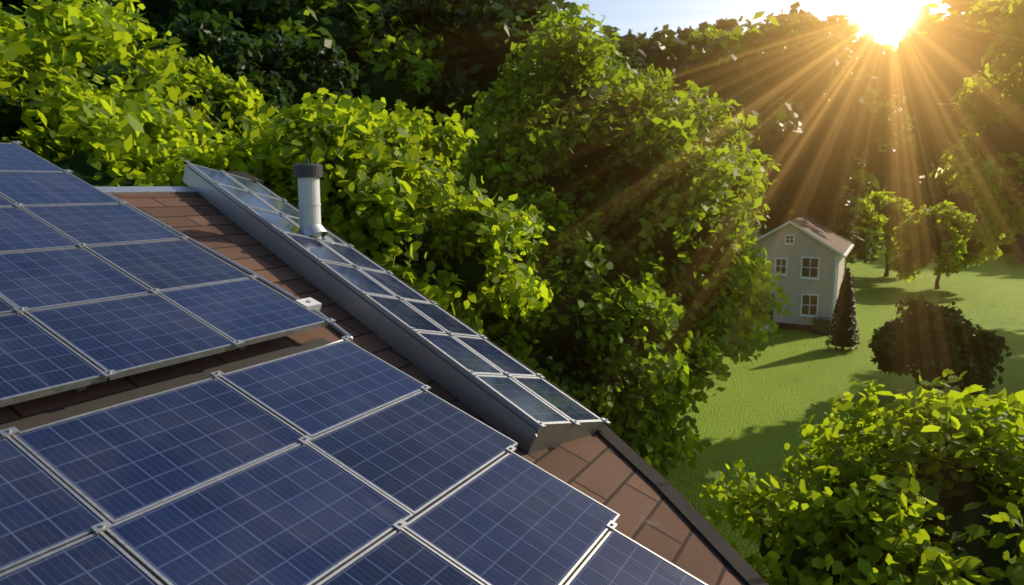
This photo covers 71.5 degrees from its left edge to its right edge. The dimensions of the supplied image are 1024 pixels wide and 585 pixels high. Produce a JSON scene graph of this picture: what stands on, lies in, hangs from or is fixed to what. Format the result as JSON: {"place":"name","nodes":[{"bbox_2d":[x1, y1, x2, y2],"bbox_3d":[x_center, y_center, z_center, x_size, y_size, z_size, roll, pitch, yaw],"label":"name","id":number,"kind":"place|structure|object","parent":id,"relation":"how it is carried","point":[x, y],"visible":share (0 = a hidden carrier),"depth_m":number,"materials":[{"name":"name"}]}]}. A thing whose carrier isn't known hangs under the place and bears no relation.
{"place":"outdoors","nodes":[
{"label":"outdoors","id":0,"kind":"place"},
{"bbox_2d":[0,0,129,48],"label":"forest tree","id":1,"kind":"object","parent":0,"point":[4,1],"depth_m":38.89,"materials":[{"name":"green plant"}]},
{"bbox_2d":[132,0,186,24],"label":"forest tree","id":2,"kind":"object","parent":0,"point":[164,8],"depth_m":45.48,"materials":[{"name":"green plant"}]},
{"bbox_2d":[552,0,964,182],"label":"sky","id":3,"kind":"structure","parent":0,"point":[641,16],"materials":[{"name":"white"}]},
{"bbox_2d":[752,200,795,235],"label":"understory bush","id":4,"kind":"object","parent":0,"point":[786,212],"depth_m":104.37,"materials":[{"name":"green plant"}]},
{"bbox_2d":[743,215,853,334],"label":"house","id":5,"kind":"structure","parent":0,"point":[807,256],"depth_m":41.76,"materials":[{"name":"grey paint"}]},
{"bbox_2d":[638,217,1023,576],"bbox_3d":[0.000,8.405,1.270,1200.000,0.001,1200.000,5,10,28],"label":"lawn","id":6,"kind":"structure","parent":0,"point":[755,415],"depth_m":31.76,"materials":[{"name":"green plant"}]},
{"bbox_2d":[0,0,27,33],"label":"forest tree","id":7,"kind":"object","parent":6,"relation":"on","point":[11,10],"visible":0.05,"depth_m":37.55,"materials":[{"name":"green plant"}]},
{"bbox_2d":[3,0,166,55],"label":"forest tree","id":8,"kind":"object","parent":6,"relation":"on","point":[148,16],"depth_m":43.45,"materials":[{"name":"green plant"}]},
{"bbox_2d":[17,0,171,51],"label":"forest tree","id":9,"kind":"object","parent":6,"relation":"on","point":[156,22],"visible":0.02,"depth_m":40.11,"materials":[{"name":"green plant"}]},
{"bbox_2d":[0,2,196,186],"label":"tree","id":10,"kind":"object","parent":6,"relation":"on","point":[70,100],"depth_m":14.62,"materials":[{"name":"green plant"}]},
{"bbox_2d":[7,0,291,160],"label":"tree","id":11,"kind":"object","parent":6,"relation":"on","point":[101,30],"depth_m":19.07,"materials":[{"name":"green plant"}]},
{"bbox_2d":[158,0,288,73],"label":"forest tree","id":12,"kind":"object","parent":6,"relation":"on","point":[226,7],"depth_m":40.62,"materials":[{"name":"green plant"}]},
{"bbox_2d":[128,9,358,140],"bbox_3d":[-10.999,-3.251,28.545,10.629,14.963,9.422,5,10,28],"label":"tree","id":13,"kind":"object","parent":6,"relation":"on","point":[264,55],"depth_m":26.78,"materials":[{"name":"green plant"}]},
{"bbox_2d":[235,0,384,107],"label":"forest tree","id":14,"kind":"object","parent":6,"relation":"on","point":[278,6],"depth_m":41.67,"materials":[{"name":"green plant"}]},
{"bbox_2d":[145,88,555,334],"bbox_3d":[-3.055,1.176,14.284,7.645,10.416,7.323,5,10,28],"label":"tree","id":15,"kind":"object","parent":6,"relation":"on","point":[371,150],"depth_m":12.41,"materials":[{"name":"green plant"}]},
{"bbox_2d":[253,0,459,124],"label":"forest tree","id":16,"kind":"object","parent":6,"relation":"on","point":[421,69],"depth_m":42.63,"materials":[{"name":"green plant"}]},
{"bbox_2d":[325,0,482,179],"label":"forest tree","id":17,"kind":"object","parent":6,"relation":"on","point":[457,82],"depth_m":45.26,"materials":[{"name":"green plant"}]},
{"bbox_2d":[383,0,494,118],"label":"forest tree","id":18,"kind":"object","parent":6,"relation":"on","point":[396,2],"depth_m":48.24,"materials":[{"name":"green plant"}]},
{"bbox_2d":[389,0,533,110],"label":"forest tree","id":19,"kind":"object","parent":6,"relation":"on","point":[444,6],"depth_m":47.26,"materials":[{"name":"green plant"}]},
{"bbox_2d":[414,0,559,185],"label":"forest tree","id":20,"kind":"object","parent":6,"relation":"on","point":[477,11],"depth_m":44.56,"materials":[{"name":"green plant"}]},
{"bbox_2d":[447,0,587,116],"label":"forest tree","id":21,"kind":"object","parent":6,"relation":"on","point":[563,5],"depth_m":49.07,"materials":[{"name":"green plant"}]},
{"bbox_2d":[448,179,730,478],"bbox_3d":[1.329,1.509,17.948,8.005,8.738,8.165,5,10,28],"label":"tree","id":22,"kind":"object","parent":6,"relation":"on","point":[649,388],"depth_m":15.67,"materials":[{"name":"green plant"}]},
{"bbox_2d":[442,4,792,402],"bbox_3d":[2.520,-1.385,21.630,11.547,13.391,10.906,5,10,28],"label":"tree","id":23,"kind":"object","parent":6,"relation":"on","point":[703,155],"depth_m":18.55,"materials":[{"name":"green plant"}]},
{"bbox_2d":[593,25,647,72],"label":"forest tree","id":24,"kind":"object","parent":6,"relation":"on","point":[628,47],"depth_m":51.28,"materials":[{"name":"green plant"}]},
{"bbox_2d":[626,31,648,57],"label":"forest tree","id":25,"kind":"object","parent":6,"relation":"on","point":[640,38],"visible":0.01,"depth_m":72.12,"materials":[{"name":"green plant"}]},
{"bbox_2d":[634,24,680,63],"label":"forest tree","id":26,"kind":"object","parent":6,"relation":"on","point":[645,48],"visible":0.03,"depth_m":62.25,"materials":[{"name":"green plant"}]},
{"bbox_2d":[635,50,747,116],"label":"forest tree","id":27,"kind":"object","parent":6,"relation":"on","point":[663,65],"depth_m":45.88,"materials":[{"name":"green plant"}]},
{"bbox_2d":[675,17,741,39],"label":"forest tree","id":28,"kind":"object","parent":6,"relation":"on","point":[728,24],"visible":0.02,"depth_m":66.45,"materials":[{"name":"green plant"}]},
{"bbox_2d":[624,21,808,229],"bbox_3d":[12.591,-8.144,47.435,13.377,18.977,14.052,5,10,28],"label":"forest tree","id":29,"kind":"object","parent":6,"relation":"on","point":[777,112],"depth_m":43.53,"materials":[{"name":"green plant"}]},
{"bbox_2d":[731,26,790,256],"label":"forest tree","id":30,"kind":"object","parent":6,"relation":"on","point":[743,30],"depth_m":64.68,"materials":[{"name":"green plant"}]},
{"bbox_2d":[686,11,837,228],"bbox_3d":[15.886,-9.764,52.448,15.454,20.689,13.848,5,10,28],"label":"forest tree","id":31,"kind":"object","parent":6,"relation":"on","point":[803,166],"depth_m":47.48,"materials":[{"name":"green plant"}]},
{"bbox_2d":[763,1,821,27],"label":"forest tree","id":32,"kind":"object","parent":6,"relation":"on","point":[781,17],"depth_m":171.69,"materials":[{"name":"green plant"}]},
{"bbox_2d":[723,11,916,234],"bbox_3d":[20.150,-9.446,51.273,15.722,20.422,15.235,5,10,28],"label":"forest tree","id":33,"kind":"object","parent":6,"relation":"on","point":[859,86],"depth_m":47.15,"materials":[{"name":"green plant"}]},
{"bbox_2d":[762,29,885,263],"bbox_3d":[22.590,-8.803,50.789,8.077,19.265,9.066,5,10,28],"label":"tall tree","id":34,"kind":"object","parent":6,"relation":"on","point":[842,207],"depth_m":49.10,"materials":[{"name":"green plant"}]},
{"bbox_2d":[824,267,859,350],"bbox_3d":[17.210,0.846,36.794,1.729,4.331,1.752,5,10,28],"label":"cypress shrub","id":35,"kind":"object","parent":6,"relation":"on","point":[847,285],"depth_m":36.48,"materials":[{"name":"green plant"}]},
{"bbox_2d":[798,14,903,153],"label":"forest tree","id":36,"kind":"object","parent":6,"relation":"on","point":[865,40],"depth_m":124.82,"materials":[{"name":"plant"}]},
{"bbox_2d":[699,369,1023,584],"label":"bush","id":37,"kind":"object","parent":6,"relation":"on","point":[833,494],"depth_m":8.77,"materials":[{"name":"green plant"}]},
{"bbox_2d":[845,198,887,270],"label":"lawn tree","id":38,"kind":"object","parent":6,"relation":"on","point":[870,219],"depth_m":59.12,"materials":[{"name":"green plant"}]},
{"bbox_2d":[857,49,888,60],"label":"forest tree","id":39,"kind":"object","parent":6,"relation":"on","point":[861,58],"visible":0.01,"depth_m":144.28,"materials":[{"name":"green plant"}]},
{"bbox_2d":[868,183,881,194],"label":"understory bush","id":40,"kind":"object","parent":6,"relation":"on","point":[874,188],"depth_m":103.17,"materials":[{"name":"green plant"}]},
{"bbox_2d":[854,189,913,276],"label":"lawn tree","id":41,"kind":"object","parent":6,"relation":"on","point":[883,202],"depth_m":64.22,"materials":[{"name":"green plant"}]},
{"bbox_2d":[874,42,894,53],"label":"forest tree","id":42,"kind":"object","parent":6,"relation":"on","point":[887,47],"depth_m":158.91,"materials":[{"name":"plant"}]},
{"bbox_2d":[841,41,928,177],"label":"forest tree","id":43,"kind":"object","parent":6,"relation":"on","point":[879,65],"depth_m":120.20,"materials":[{"name":"green plant"}]},
{"bbox_2d":[876,170,968,212],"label":"understory bush","id":44,"kind":"object","parent":6,"relation":"on","point":[915,192],"depth_m":92.80,"materials":[{"name":"green plant"}]},
{"bbox_2d":[865,27,995,181],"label":"forest tree","id":45,"kind":"object","parent":6,"relation":"on","point":[926,96],"depth_m":117.86,"materials":[{"name":"green plant"}]},
{"bbox_2d":[892,4,980,52],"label":"forest tree","id":46,"kind":"object","parent":6,"relation":"on","point":[961,16],"visible":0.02,"depth_m":147.34,"materials":[{"name":"plant"}]},
{"bbox_2d":[868,293,1011,398],"bbox_3d":[16.618,2.210,27.913,4.848,4.320,5.176,5,10,28],"label":"round shrub","id":47,"kind":"object","parent":6,"relation":"on","point":[986,347],"depth_m":26.79,"materials":[{"name":"green plant"}]},
{"bbox_2d":[888,200,1004,288],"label":"lawn tree","id":48,"kind":"object","parent":6,"relation":"on","point":[943,217],"depth_m":57.40,"materials":[{"name":"green plant"}]},
{"bbox_2d":[893,0,1013,171],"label":"forest tree","id":49,"kind":"object","parent":6,"relation":"on","point":[918,19],"depth_m":125.61,"materials":[{"name":"green plant"}]},
{"bbox_2d":[929,0,1023,249],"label":"tall tree","id":50,"kind":"object","parent":6,"relation":"on","point":[1002,88],"depth_m":26.89,"materials":[{"name":"green plant"}]},
{"bbox_2d":[943,23,1023,170],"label":"forest tree","id":51,"kind":"object","parent":6,"relation":"on","point":[982,47],"depth_m":119.86,"materials":[{"name":"green plant"}]},
{"bbox_2d":[960,203,1017,252],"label":"understory bush","id":52,"kind":"object","parent":6,"relation":"on","point":[1007,248],"visible":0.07,"depth_m":90.41,"materials":[{"name":"green plant"}]},
{"bbox_2d":[874,171,897,190],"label":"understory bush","id":53,"kind":"object","parent":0,"point":[879,177],"depth_m":107.34,"materials":[{"name":"green plant"}]},
{"bbox_2d":[921,173,961,201],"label":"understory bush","id":54,"kind":"object","parent":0,"point":[925,178],"visible":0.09,"depth_m":95.63,"materials":[{"name":"green plant"}]},
{"bbox_2d":[934,176,980,217],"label":"understory bush","id":55,"kind":"object","parent":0,"point":[962,194],"depth_m":93.23,"materials":[{"name":"green plant"}]},
{"bbox_2d":[1015,234,1023,262],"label":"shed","id":56,"kind":"structure","parent":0,"point":[1020,249],"depth_m":81.33,"materials":[{"name":"brown wood"}]},
{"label":"house","id":57,"kind":"structure","parent":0},
{"bbox_2d":[0,193,744,584],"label":"roof slope","id":58,"kind":"structure","parent":57,"relation":"on","point":[598,469],"depth_m":4.86,"materials":[{"name":"brown tile"}]},
{"bbox_2d":[0,338,330,436],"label":"roof gap underlay","id":59,"kind":"object","parent":58,"relation":"on","point":[61,413],"visible":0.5,"depth_m":4.07,"materials":[{"name":"grey metal"}]},
{"bbox_2d":[0,141,335,406],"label":"solar array","id":60,"kind":"object","parent":58,"relation":"on","point":[97,286],"visible":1,"depth_m":4.81,"materials":[{"name":"blue glass"}]},
{"bbox_2d":[107,193,352,346],"bbox_3d":[-2.583,-0.277,6.016,3.230,0.078,0.531,26,19,23],"label":"conduit junction box","id":61,"kind":"object","parent":58,"relation":"on","point":[312,304],"visible":0.73,"depth_m":6.00,"materials":[{"name":"grey metal"}]},
{"bbox_2d":[293,159,333,243],"bbox_3d":[-1.997,-0.880,7.107,0.411,0.900,0.437,6,10,35],"label":"vent pipe","id":62,"kind":"object","parent":58,"relation":"on","point":[307,175],"visible":0.84,"depth_m":7.03,"materials":[{"name":"white metal"}]},
{"bbox_2d":[0,335,707,584],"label":"solar array","id":63,"kind":"object","parent":58,"relation":"on","point":[345,461],"visible":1,"depth_m":3.52,"materials":[{"name":"blue glass"}]},
{"bbox_2d":[183,160,610,453],"bbox_3d":[-1.467,-0.212,6.649,5.639,0.248,2.237,26,19,23],"label":"solar array edge strip","id":64,"kind":"object","parent":58,"relation":"on","point":[527,410],"visible":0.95,"depth_m":5.83,"materials":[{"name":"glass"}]},
{"bbox_2d":[95,171,768,584],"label":"roof edge trim","id":65,"kind":"structure","parent":58,"relation":"attached to","point":[719,545],"depth_m":4.91,"materials":[{"name":"grey metal"}]}
]}

